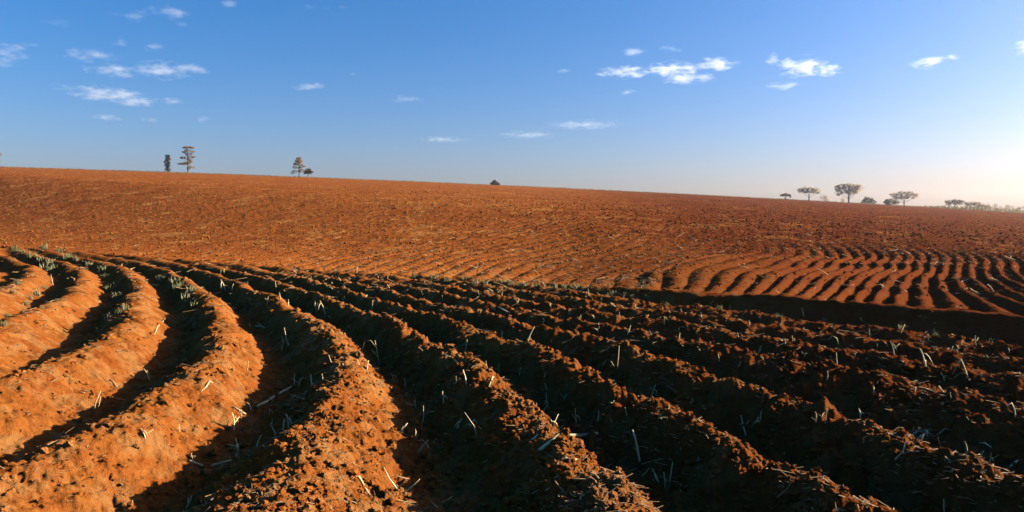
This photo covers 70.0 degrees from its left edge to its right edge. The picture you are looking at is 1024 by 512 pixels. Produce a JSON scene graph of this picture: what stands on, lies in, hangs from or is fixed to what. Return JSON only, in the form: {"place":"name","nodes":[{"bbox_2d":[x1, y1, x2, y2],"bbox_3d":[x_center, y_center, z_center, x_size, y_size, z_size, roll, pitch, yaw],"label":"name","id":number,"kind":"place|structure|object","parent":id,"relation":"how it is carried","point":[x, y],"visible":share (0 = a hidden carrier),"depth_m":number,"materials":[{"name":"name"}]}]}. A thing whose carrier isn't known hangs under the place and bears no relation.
{"place":"outdoors","nodes":[
{"label":"outdoors","id":0,"kind":"place"},
{"bbox_2d":[119,303,128,309],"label":"weed tuft","id":1,"kind":"object","parent":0,"point":[124,307],"visible":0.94,"depth_m":12.57,"materials":[{"name":"green plant"}]},
{"bbox_2d":[0,167,1023,511],"bbox_3d":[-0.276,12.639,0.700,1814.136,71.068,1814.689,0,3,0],"label":"ploughed field","id":2,"kind":"structure","parent":0,"point":[972,317],"depth_m":10.43,"materials":[{"name":"red soil"}]},
{"bbox_2d":[11,245,18,251],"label":"weed tuft","id":3,"kind":"object","parent":2,"relation":"on","point":[15,249],"visible":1,"depth_m":35.83,"materials":[{"name":"green plant"}]},
{"bbox_2d":[27,250,36,257],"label":"weed tuft","id":4,"kind":"object","parent":2,"relation":"on","point":[29,255],"visible":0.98,"depth_m":30.18,"materials":[{"name":"green plant"}]},
{"bbox_2d":[31,289,39,295],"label":"weed tuft","id":5,"kind":"object","parent":2,"relation":"on","point":[36,293],"visible":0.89,"depth_m":17.39,"materials":[{"name":"green plant"}]},
{"bbox_2d":[45,263,57,271],"bbox_3d":[-15.883,0.390,25.165,0.461,0.290,0.396,-3,4,-40],"label":"weed tuft","id":6,"kind":"object","parent":2,"relation":"on","point":[49,269],"visible":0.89,"depth_m":25.12,"materials":[{"name":"green plant"}]},
{"bbox_2d":[62,252,72,258],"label":"weed tuft","id":7,"kind":"object","parent":2,"relation":"on","point":[66,256],"visible":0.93,"depth_m":30.04,"materials":[{"name":"green plant"}]},
{"bbox_2d":[97,265,105,271],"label":"weed tuft","id":8,"kind":"object","parent":2,"relation":"on","point":[102,268],"visible":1,"depth_m":24.21,"materials":[{"name":"green plant"}]},
{"bbox_2d":[103,285,112,291],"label":"weed tuft","id":9,"kind":"object","parent":2,"relation":"on","point":[107,289],"visible":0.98,"depth_m":18.80,"materials":[{"name":"green plant"}]},
{"bbox_2d":[111,291,121,299],"bbox_3d":[-8.979,0.894,16.586,0.228,0.206,0.266,-2,4,-33],"label":"weed tuft","id":10,"kind":"object","parent":2,"relation":"on","point":[113,297],"visible":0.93,"depth_m":16.57,"materials":[{"name":"green plant"}]},
{"bbox_2d":[114,307,123,315],"bbox_3d":[-6.689,0.935,12.405,0.125,0.159,0.154,1,3,17],"label":"weed tuft","id":11,"kind":"object","parent":2,"relation":"on","point":[118,312],"visible":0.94,"depth_m":12.41,"materials":[{"name":"green plant"}]},
{"bbox_2d":[164,154,170,171],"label":"columnar tree","id":12,"kind":"object","parent":2,"relation":"on","point":[166,162],"visible":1,"depth_m":281.27,"materials":[{"name":"green plant"}]},
{"bbox_2d":[169,276,182,283],"bbox_3d":[-8.734,0.611,19.015,0.296,0.247,0.272,0,3,7],"label":"weed tuft","id":13,"kind":"object","parent":2,"relation":"on","point":[171,281],"visible":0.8,"depth_m":18.97,"materials":[{"name":"green plant"}]},
{"bbox_2d":[173,282,183,288],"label":"weed tuft","id":14,"kind":"object","parent":2,"relation":"on","point":[179,284],"visible":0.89,"depth_m":17.30,"materials":[{"name":"green plant"}]},
{"bbox_2d":[181,290,189,299],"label":"weed tuft","id":15,"kind":"object","parent":2,"relation":"on","point":[184,297],"visible":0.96,"depth_m":15.08,"materials":[{"name":"green plant"}]},
{"bbox_2d":[177,146,194,171],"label":"layered tree","id":16,"kind":"object","parent":2,"relation":"on","point":[188,162],"visible":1,"depth_m":281.16,"materials":[{"name":"green plant"}]},
{"bbox_2d":[186,284,195,292],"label":"weed tuft","id":17,"kind":"object","parent":2,"relation":"on","point":[193,288],"visible":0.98,"depth_m":15.69,"materials":[{"name":"green plant"}]},
{"bbox_2d":[192,320,200,328],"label":"weed tuft","id":18,"kind":"object","parent":2,"relation":"on","point":[195,325],"visible":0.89,"depth_m":12.18,"materials":[{"name":"green plant"}]},
{"bbox_2d":[189,457,239,466],"bbox_3d":[-2.395,1.658,5.897,0.391,0.094,0.033,-2,4,-28],"label":"curved stick","id":19,"kind":"object","parent":2,"relation":"on","point":[212,465],"visible":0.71,"depth_m":5.89,"materials":[{"name":"plant"}]},
{"bbox_2d":[232,413,239,429],"bbox_3d":[-2.513,1.508,6.694,0.051,0.168,0.118,1,3,16],"label":"dry stub","id":20,"kind":"object","parent":2,"relation":"on","point":[234,421],"visible":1,"depth_m":6.65,"materials":[{"name":"beige plant"}]},
{"bbox_2d":[256,386,291,407],"bbox_3d":[-2.591,1.535,7.892,0.099,0.078,0.873,0,3,6],"label":"fallen stick","id":21,"kind":"object","parent":2,"relation":"on","point":[272,397],"visible":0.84,"depth_m":7.95,"materials":[{"name":"grey wood"}]},
{"bbox_2d":[286,414,297,427],"bbox_3d":[-1.877,1.419,6.220,0.115,0.135,0.085,13,0,23],"label":"dry stub","id":22,"kind":"object","parent":2,"relation":"on","point":[291,422],"visible":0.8,"depth_m":6.19,"materials":[{"name":"beige plant"}]},
{"bbox_2d":[290,157,305,176],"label":"conical tree","id":23,"kind":"object","parent":2,"relation":"on","point":[299,160],"visible":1,"depth_m":282.45,"materials":[{"name":"green plant"}]},
{"bbox_2d":[303,168,313,176],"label":"tree","id":24,"kind":"object","parent":2,"relation":"on","point":[309,171],"visible":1,"depth_m":281.29,"materials":[{"name":"green plant"}]},
{"bbox_2d":[355,476,369,494],"bbox_3d":[-0.975,1.506,4.814,0.194,0.081,0.056,3,4,42],"label":"curved leaf","id":25,"kind":"object","parent":2,"relation":"on","point":[361,480],"visible":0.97,"depth_m":4.85,"materials":[{"name":"plant"}]},
{"bbox_2d":[363,340,386,364],"bbox_3d":[-1.841,1.330,9.950,0.487,0.378,0.040,0,3,1],"label":"bent plant","id":26,"kind":"object","parent":2,"relation":"on","point":[377,352],"visible":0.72,"depth_m":9.94,"materials":[{"name":"beige plant"}]},
{"bbox_2d":[384,468,419,493],"bbox_3d":[-0.744,1.521,4.935,0.253,0.194,0.020,0,3,6],"label":"crossed stalk","id":27,"kind":"object","parent":2,"relation":"on","point":[402,477],"visible":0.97,"depth_m":4.93,"materials":[{"name":"beige plant"}]},
{"bbox_2d":[490,180,499,184],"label":"lone bush","id":28,"kind":"object","parent":2,"relation":"on","point":[494,182],"visible":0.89,"depth_m":281.25,"materials":[{"name":"green plant"}]},
{"bbox_2d":[0,179,1023,511],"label":"straw litter","id":29,"kind":"object","parent":2,"relation":"on","point":[542,359],"visible":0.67,"depth_m":10.34,"materials":[{"name":"beige plant"}]},
{"bbox_2d":[0,166,1023,212],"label":"verge grass","id":30,"kind":"structure","parent":2,"relation":"on","point":[985,209],"depth_m":280.81,"materials":[{"name":"brown plant"}]},
{"bbox_2d":[538,432,597,450],"bbox_3d":[0.472,1.428,5.779,0.195,0.424,1.395,1,3,17],"label":"stick","id":31,"kind":"object","parent":2,"relation":"on","point":[546,444],"visible":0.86,"depth_m":5.15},
{"bbox_2d":[632,430,640,460],"bbox_3d":[0.971,1.486,5.700,0.076,0.270,0.020,0,3,-1],"label":"dry stub","id":32,"kind":"object","parent":2,"relation":"on","point":[637,450],"visible":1,"depth_m":5.70,"materials":[{"name":"beige plant"}]},
{"bbox_2d":[652,469,658,482],"bbox_3d":[1.054,1.621,5.349,0.020,0.119,0.076,-26,-5,15],"label":"dry stub","id":33,"kind":"object","parent":2,"relation":"on","point":[656,477],"visible":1,"depth_m":5.36,"materials":[{"name":"beige plant"}]},
{"bbox_2d":[663,462,672,490],"bbox_3d":[1.129,1.600,5.280,0.073,0.224,0.018,0,3,-8],"label":"tall stub","id":34,"kind":"object","parent":2,"relation":"on","point":[670,478],"visible":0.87,"depth_m":5.28,"materials":[{"name":"beige plant"}]},
{"bbox_2d":[780,193,790,198],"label":"flat topped tree","id":35,"kind":"object","parent":2,"relation":"on","point":[786,194],"visible":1,"depth_m":281.70,"materials":[{"name":"green plant"}]},
{"bbox_2d":[797,186,820,199],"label":"umbrella tree","id":36,"kind":"object","parent":2,"relation":"on","point":[813,189],"visible":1,"depth_m":282.87,"materials":[{"name":"green plant"}]},
{"bbox_2d":[820,194,829,200],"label":"pale bush","id":37,"kind":"object","parent":2,"relation":"on","point":[825,197],"visible":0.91,"depth_m":294.75,"materials":[{"name":"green plant"}]},
{"bbox_2d":[834,182,863,201],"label":"umbrella tree","id":38,"kind":"object","parent":2,"relation":"on","point":[853,188],"visible":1,"depth_m":283.80,"materials":[{"name":"green plant"}]},
{"bbox_2d":[861,196,875,203],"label":"dome bush","id":39,"kind":"object","parent":2,"relation":"on","point":[871,200],"visible":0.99,"depth_m":282.42,"materials":[{"name":"green plant"}]},
{"bbox_2d":[883,199,899,204],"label":"dome bush","id":40,"kind":"object","parent":2,"relation":"on","point":[888,202],"visible":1,"depth_m":282.85,"materials":[{"name":"green plant"}]},
{"bbox_2d":[889,191,919,204],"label":"umbrella tree","id":41,"kind":"object","parent":2,"relation":"on","point":[907,195],"visible":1,"depth_m":286.84,"materials":[{"name":"green plant"}]},
{"bbox_2d":[920,349,932,365],"bbox_3d":[4.635,1.168,8.197,0.109,0.248,0.186,0,3,6],"label":"dry stub","id":42,"kind":"object","parent":2,"relation":"on","point":[924,361],"visible":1,"depth_m":8.21,"materials":[{"name":"beige plant"}]},
{"bbox_2d":[911,427,946,438],"bbox_3d":[3.543,1.549,6.353,0.348,0.140,0.288,-1,3,-23],"label":"leaf heap","id":43,"kind":"object","parent":2,"relation":"on","point":[925,432],"visible":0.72,"depth_m":6.36,"materials":[{"name":"grey plant"}]},
{"bbox_2d":[944,199,963,205],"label":"spreading tree","id":44,"kind":"object","parent":2,"relation":"on","point":[958,201],"visible":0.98,"depth_m":289.07,"materials":[{"name":"green plant"}]},
{"bbox_2d":[952,359,968,378],"bbox_3d":[4.844,1.220,7.885,0.184,0.228,0.023,0,3,0],"label":"bent stalk","id":45,"kind":"object","parent":2,"relation":"on","point":[964,368],"visible":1,"depth_m":7.88,"materials":[{"name":"beige plant"}]},
{"bbox_2d":[963,201,992,208],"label":"spreading tree","id":46,"kind":"object","parent":2,"relation":"on","point":[974,204],"visible":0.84,"depth_m":288.45,"materials":[{"name":"green plant"}]},
{"bbox_2d":[986,203,1023,210],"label":"hedgerow","id":47,"kind":"object","parent":2,"relation":"on","point":[1004,207],"visible":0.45,"depth_m":299.31,"materials":[{"name":"green plant"}]},
{"bbox_2d":[0,0,1023,209],"label":"sky","id":48,"kind":"structure","parent":0,"point":[743,98],"materials":[{"name":"blue"}]}
]}

